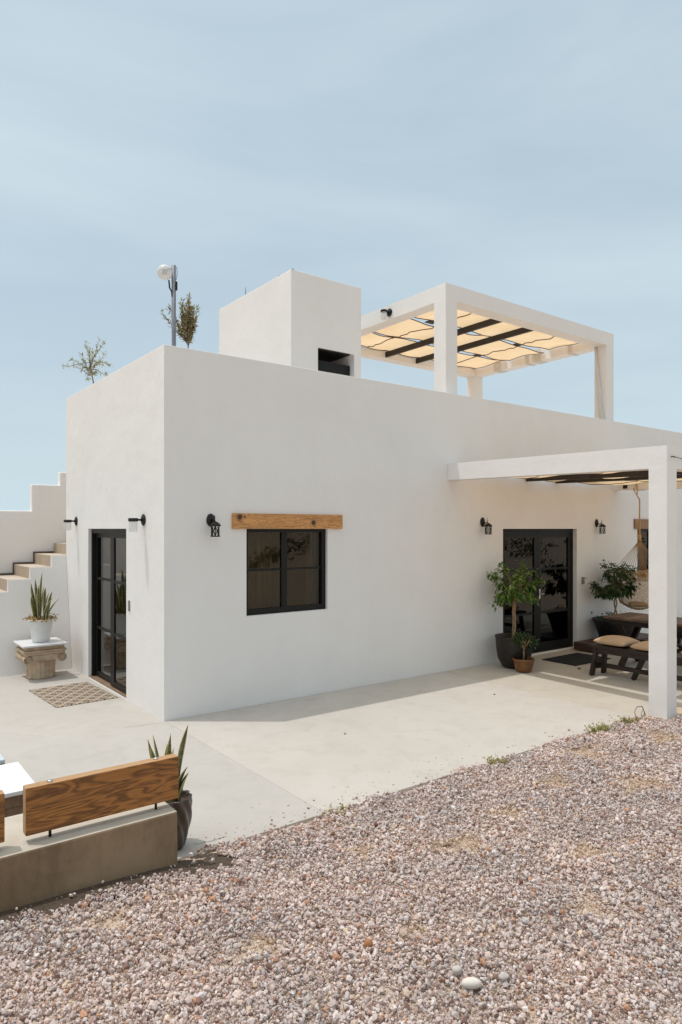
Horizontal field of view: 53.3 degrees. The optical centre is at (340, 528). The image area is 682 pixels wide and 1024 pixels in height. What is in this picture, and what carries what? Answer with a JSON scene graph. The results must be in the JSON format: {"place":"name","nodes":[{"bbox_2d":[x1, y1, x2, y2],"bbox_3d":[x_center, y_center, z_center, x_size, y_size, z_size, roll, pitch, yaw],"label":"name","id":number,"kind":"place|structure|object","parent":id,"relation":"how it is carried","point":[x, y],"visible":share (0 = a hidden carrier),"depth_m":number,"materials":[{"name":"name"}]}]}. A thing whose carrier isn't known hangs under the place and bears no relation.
{"place":"outdoors","nodes":[
{"label":"outdoors","id":0,"kind":"place"},
{"bbox_2d":[0,754,4,764],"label":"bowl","id":1,"kind":"object","parent":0,"point":[2,760],"visible":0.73,"depth_m":4.90,"materials":[{"name":"white ceramic"}]},
{"bbox_2d":[0,668,322,858],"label":"patio","id":2,"kind":"structure","parent":0,"point":[41,740],"depth_m":6.35,"materials":[{"name":"concrete"}]},
{"bbox_2d":[0,762,34,816],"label":"table","id":3,"kind":"object","parent":2,"relation":"on","point":[15,777],"visible":0.34,"depth_m":4.46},
{"bbox_2d":[0,543,71,676],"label":"outdoor staircase","id":4,"kind":"structure","parent":2,"relation":"on","point":[15,590],"depth_m":10.16,"materials":[{"name":"white paint"}]},
{"bbox_2d":[13,637,67,679],"bbox_3d":[-4.265,1.850,9.635,0.587,0.500,0.610,0,0,-37],"label":"pedestal","id":5,"kind":"object","parent":2,"relation":"on","point":[38,660],"visible":1,"depth_m":9.48,"materials":[{"name":"stone"}]},
{"bbox_2d":[23,574,58,642],"bbox_3d":[-4.258,1.104,9.652,0.502,0.989,0.482,0,0,-37],"label":"snake plant","id":6,"kind":"object","parent":5,"relation":"on","point":[40,627],"visible":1,"depth_m":9.58,"materials":[{"name":"green plant"}]},
{"bbox_2d":[29,682,118,707],"bbox_3d":[-3.408,2.094,8.622,0.750,0.010,1.110,0,0,-40],"label":"rug","id":7,"kind":"object","parent":2,"relation":"on","point":[69,694],"visible":1,"depth_m":8.56,"materials":[{"name":"beige fabric"}]},
{"bbox_2d":[0,754,177,911],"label":"concrete bench","id":8,"kind":"object","parent":2,"relation":"on","point":[65,834],"visible":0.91,"depth_m":3.76,"materials":[{"name":"beige concrete"}]},
{"bbox_2d":[147,726,191,850],"bbox_3d":[-1.123,1.695,4.473,0.282,0.811,0.278,0,0,-37],"label":"snake plant","id":9,"kind":"object","parent":2,"relation":"on","point":[181,804],"visible":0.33,"depth_m":4.45,"materials":[{"name":"green plant"}]},
{"bbox_2d":[0,705,681,1023],"bbox_3d":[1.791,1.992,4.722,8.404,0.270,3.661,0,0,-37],"label":"gravel","id":10,"kind":"structure","parent":0,"point":[354,920],"depth_m":3.48,"materials":[{"name":"grey gravel"}]},
{"bbox_2d":[0,472,65,572],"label":"boundary wall","id":11,"kind":"structure","parent":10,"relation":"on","point":[40,525],"depth_m":11.25,"materials":[{"name":"white paint"}]},
{"bbox_2d":[0,853,235,932],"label":"soil","id":12,"kind":"structure","parent":10,"relation":"on","point":[53,903],"depth_m":3.72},
{"bbox_2d":[321,803,356,818],"bbox_3d":[-0.025,2.078,4.989,0.196,0.070,0.263,0,0,26],"label":"weed","id":13,"kind":"object","parent":10,"relation":"on","point":[342,807],"visible":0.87,"depth_m":4.99,"materials":[{"name":"green plant"}]},
{"bbox_2d":[364,939,372,946],"bbox_3d":[0.130,1.980,3.243,0.042,0.037,0.044,0,0,10],"label":"stone","id":14,"kind":"object","parent":10,"relation":"on","point":[368,942],"visible":1,"depth_m":3.23,"materials":[{"name":"orange stone"}]},
{"bbox_2d":[66,269,681,721],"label":"house","id":15,"kind":"structure","parent":10,"relation":"on","point":[284,419],"depth_m":9.13,"materials":[{"name":"white paint"}]},
{"bbox_2d":[64,517,77,525],"bbox_3d":[-3.986,-0.078,9.989,0.180,0.210,0.136,0,0,-37],"label":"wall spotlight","id":16,"kind":"object","parent":15,"relation":"attached to","point":[75,520],"visible":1,"depth_m":9.99,"materials":[{"name":"black metal"}]},
{"bbox_2d":[62,339,110,382],"bbox_3d":[-3.911,-1.984,10.391,0.874,1.967,0.493,0,0,-4],"label":"olive tree","id":17,"kind":"object","parent":15,"relation":"on","point":[90,362],"visible":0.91,"depth_m":10.42,"materials":[{"name":"green plant"}]},
{"bbox_2d":[88,529,125,697],"bbox_3d":[-3.048,1.050,9.017,0.141,2.097,1.538,0,0,-37],"label":"sliding door","id":18,"kind":"structure","parent":15,"relation":"in","point":[108,546],"depth_m":9.18,"materials":[{"name":"black metal"}]},
{"bbox_2d":[128,514,145,525],"bbox_3d":[-2.363,-0.068,7.831,0.180,0.210,0.136,0,0,-37],"label":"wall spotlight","id":19,"kind":"object","parent":15,"relation":"attached to","point":[143,519],"visible":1,"depth_m":7.83,"materials":[{"name":"black metal"}]},
{"bbox_2d":[157,264,177,345],"bbox_3d":[-2.024,-2.035,7.886,0.223,2.070,0.176,0,0,-37],"label":"pole lamp","id":20,"kind":"object","parent":15,"relation":"on","point":[165,272],"visible":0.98,"depth_m":7.89,"materials":[{"name":"metal"}]},
{"bbox_2d":[161,292,199,348],"bbox_3d":[-2.162,-2.122,9.351,0.587,2.244,0.420,0,0,-37],"label":"olive tree","id":21,"kind":"object","parent":15,"relation":"on","point":[188,322],"visible":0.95,"depth_m":9.36,"materials":[{"name":"green plant"}]},
{"bbox_2d":[206,514,220,536],"bbox_3d":[-1.432,-0.042,7.667,0.129,0.264,0.180,0,0,-37],"label":"wall lantern","id":22,"kind":"object","parent":15,"relation":"attached to","point":[210,520],"depth_m":7.66,"materials":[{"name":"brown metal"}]},
{"bbox_2d":[248,532,279,608],"bbox_3d":[-1.123,0.500,8.419,0.814,1.400,0.104,0,0,-37],"label":"curtain","id":23,"kind":"object","parent":15,"relation":"hanging from","point":[263,586],"visible":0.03,"depth_m":8.52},
{"bbox_2d":[246,529,325,615],"bbox_3d":[-0.691,0.516,8.437,1.178,1.031,0.070,0,0,-37],"label":"window","id":24,"kind":"structure","parent":15,"relation":"in","point":[283,568],"depth_m":8.41,"materials":[{"name":"black metal"}]},
{"bbox_2d":[305,532,318,603],"bbox_3d":[-0.355,0.500,8.972,0.246,1.400,0.104,0,0,-37],"label":"curtain","id":25,"kind":"object","parent":15,"relation":"hanging from","point":[312,560],"visible":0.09,"depth_m":8.92,"materials":[{"name":"fabric"}]},
{"bbox_2d":[480,517,491,533],"bbox_3d":[2.241,-0.047,10.428,0.129,0.264,0.180,0,0,-37],"label":"wall lantern","id":26,"kind":"object","parent":15,"relation":"attached to","point":[484,524],"depth_m":10.41,"materials":[{"name":"brown metal"}]},
{"bbox_2d":[361,282,613,420],"bbox_3d":[2.375,-2.376,13.075,4.576,2.751,3.592,0,0,-37],"label":"rooftop pergola","id":27,"kind":"object","parent":15,"relation":"on","point":[446,309],"visible":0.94,"depth_m":12.58,"materials":[{"name":"white paint"}]},
{"bbox_2d":[381,308,391,316],"bbox_3d":[0.740,-3.578,11.290,0.180,0.210,0.136,0,0,-37],"label":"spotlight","id":28,"kind":"object","parent":27,"relation":"attached to","point":[389,311],"visible":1,"depth_m":11.30,"materials":[{"name":"black metal"}]},
{"bbox_2d":[503,529,572,653],"bbox_3d":[3.317,1.044,11.467,1.988,2.086,0.114,0,0,-37],"label":"door","id":29,"kind":"structure","parent":15,"relation":"in","point":[550,551],"depth_m":11.61,"materials":[{"name":"black glass"}]},
{"bbox_2d":[595,519,605,533],"bbox_3d":[4.702,-0.047,12.279,0.129,0.264,0.180,0,0,-37],"label":"wall lantern","id":30,"kind":"object","parent":15,"relation":"attached to","point":[600,526],"depth_m":12.27,"materials":[{"name":"brown metal"}]},
{"bbox_2d":[637,529,648,580],"bbox_3d":[6.182,0.516,13.606,1.178,1.031,0.070,0,0,-37],"label":"window","id":31,"kind":"structure","parent":15,"relation":"in","point":[644,532],"depth_m":13.49,"materials":[{"name":"black metal"}]},
{"bbox_2d":[452,965,461,974],"bbox_3d":[0.524,1.992,3.063,0.046,0.039,0.040,0,0,-42],"label":"stone","id":32,"kind":"object","parent":10,"relation":"on","point":[456,969],"visible":1,"depth_m":3.05,"materials":[{"name":"white stone"}]},
{"bbox_2d":[461,977,480,988],"bbox_3d":[0.570,1.990,2.974,0.087,0.044,0.047,0,0,0],"label":"pebble","id":33,"kind":"object","parent":10,"relation":"on","point":[471,983],"visible":1,"depth_m":2.96,"materials":[{"name":"white stone"}]},
{"bbox_2d":[483,755,508,764],"bbox_3d":[1.396,2.061,6.039,0.234,0.078,0.228,0,0,-37],"label":"weed","id":34,"kind":"object","parent":10,"relation":"on","point":[493,761],"visible":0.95,"depth_m":6.02,"materials":[{"name":"green plant"}]},
{"bbox_2d":[498,971,508,981],"bbox_3d":[0.723,1.987,3.012,0.040,0.036,0.049,0,0,45],"label":"stone","id":35,"kind":"object","parent":10,"relation":"on","point":[503,976],"visible":1,"depth_m":3.00,"materials":[{"name":"white stone"}]},
{"bbox_2d":[585,722,615,732],"bbox_3d":[2.601,2.028,6.909,0.373,0.118,0.224,0,0,-27],"label":"weed","id":36,"kind":"object","parent":10,"relation":"on","point":[602,727],"visible":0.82,"depth_m":6.90,"materials":[{"name":"green plant"}]},
{"bbox_2d":[613,715,644,726],"bbox_3d":[3.069,2.043,7.215,0.426,0.109,0.210,0,0,-13],"label":"weed","id":37,"kind":"object","parent":10,"relation":"on","point":[626,720],"visible":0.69,"depth_m":7.23,"materials":[{"name":"green plant"}]},
{"bbox_2d":[0,0,681,510],"label":"sky","id":38,"kind":"structure","parent":0,"point":[526,153],"materials":[{"name":"blue"}]},
{"bbox_2d":[166,672,633,811],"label":"patio","id":39,"kind":"structure","parent":0,"point":[306,749],"depth_m":7.04,"materials":[{"name":"concrete"}]},
{"bbox_2d":[445,649,681,716],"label":"patio","id":40,"kind":"structure","parent":0,"point":[619,691],"depth_m":9.34,"materials":[{"name":"concrete"}]},
{"bbox_2d":[485,560,545,668],"bbox_3d":[2.629,1.285,10.354,1.041,1.631,0.740,0,0,-37],"label":"potted ficus","id":41,"kind":"object","parent":40,"relation":"on","point":[507,649],"visible":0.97,"depth_m":10.21,"materials":[{"name":"green plant"}]},
{"bbox_2d":[511,630,538,672],"bbox_3d":[2.701,1.795,10.025,0.468,0.610,0.418,0,0,-1],"label":"potted shrub","id":42,"kind":"object","parent":40,"relation":"on","point":[524,666],"visible":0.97,"depth_m":9.94,"materials":[{"name":"green plant"}]},
{"bbox_2d":[448,445,681,719],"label":"patio pergola","id":43,"kind":"object","parent":40,"relation":"on","point":[656,471],"visible":1,"depth_m":7.46,"materials":[{"name":"white paint"}]},
{"bbox_2d":[612,484,648,609],"bbox_3d":[5.355,0.252,12.188,0.911,2.428,0.587,0,0,15],"label":"hammock chair","id":44,"kind":"object","parent":43,"relation":"hanging from","point":[642,573],"visible":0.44,"depth_m":12.18,"materials":[{"name":"fabric"}]},
{"bbox_2d":[629,601,648,606],"bbox_3d":[5.332,1.348,12.191,0.340,0.096,0.420,0,0,16],"label":"cushion","id":45,"kind":"object","parent":44,"relation":"in","point":[638,604],"visible":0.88,"depth_m":12.03,"materials":[{"name":"fabric"}]},
{"bbox_2d":[542,653,610,665],"bbox_3d":[3.788,2.092,10.917,0.960,0.014,0.620,0,0,-37],"label":"door mat","id":46,"kind":"object","parent":40,"relation":"on","point":[575,659],"depth_m":10.84,"materials":[{"name":"black fabric"}]},
{"bbox_2d":[574,633,648,651],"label":"plinth","id":47,"kind":"structure","parent":40,"relation":"on","point":[581,645],"depth_m":11.71,"materials":[{"name":"brown wood"}]},
{"bbox_2d":[585,559,641,636],"bbox_3d":[4.851,1.248,11.971,1.135,1.412,0.862,0,0,-37],"label":"potted ficus","id":48,"kind":"object","parent":47,"relation":"on","point":[613,589],"visible":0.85,"depth_m":11.88,"materials":[{"name":"plant"}]},
{"bbox_2d":[588,642,681,680],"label":"bench","id":49,"kind":"object","parent":40,"relation":"on","point":[627,652],"visible":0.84,"depth_m":9.45,"materials":[{"name":"brown wood"}]},
{"bbox_2d":[593,635,639,646],"bbox_3d":[3.911,1.586,9.621,0.430,0.138,0.500,0,0,-34],"label":"cushion","id":50,"kind":"object","parent":49,"relation":"on","point":[617,640],"visible":0.98,"depth_m":9.50,"materials":[{"name":"beige fabric"}]},
{"bbox_2d":[629,641,678,651],"bbox_3d":[4.230,1.591,9.172,0.420,0.130,0.480,0,0,-37],"label":"cushion","id":51,"kind":"object","parent":49,"relation":"on","point":[643,645],"visible":0.34,"depth_m":9.14,"materials":[{"name":"beige fabric"}]},
{"bbox_2d":[603,612,681,665],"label":"picnic table","id":52,"kind":"object","parent":40,"relation":"on","point":[637,621],"visible":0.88,"depth_m":10.39,"materials":[{"name":"brown wood"}]},
{"bbox_2d":[677,632,681,652],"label":"bench","id":53,"kind":"object","parent":40,"relation":"on","point":[679,637],"visible":0.09,"depth_m":11.10,"materials":[{"name":"brown wood"}]},
{"bbox_2d":[634,706,645,718],"bbox_3d":[3.279,2.009,7.413,0.083,0.148,0.314,0,0,39],"label":"cable","id":54,"kind":"object","parent":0,"point":[641,712],"visible":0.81,"depth_m":7.40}
]}

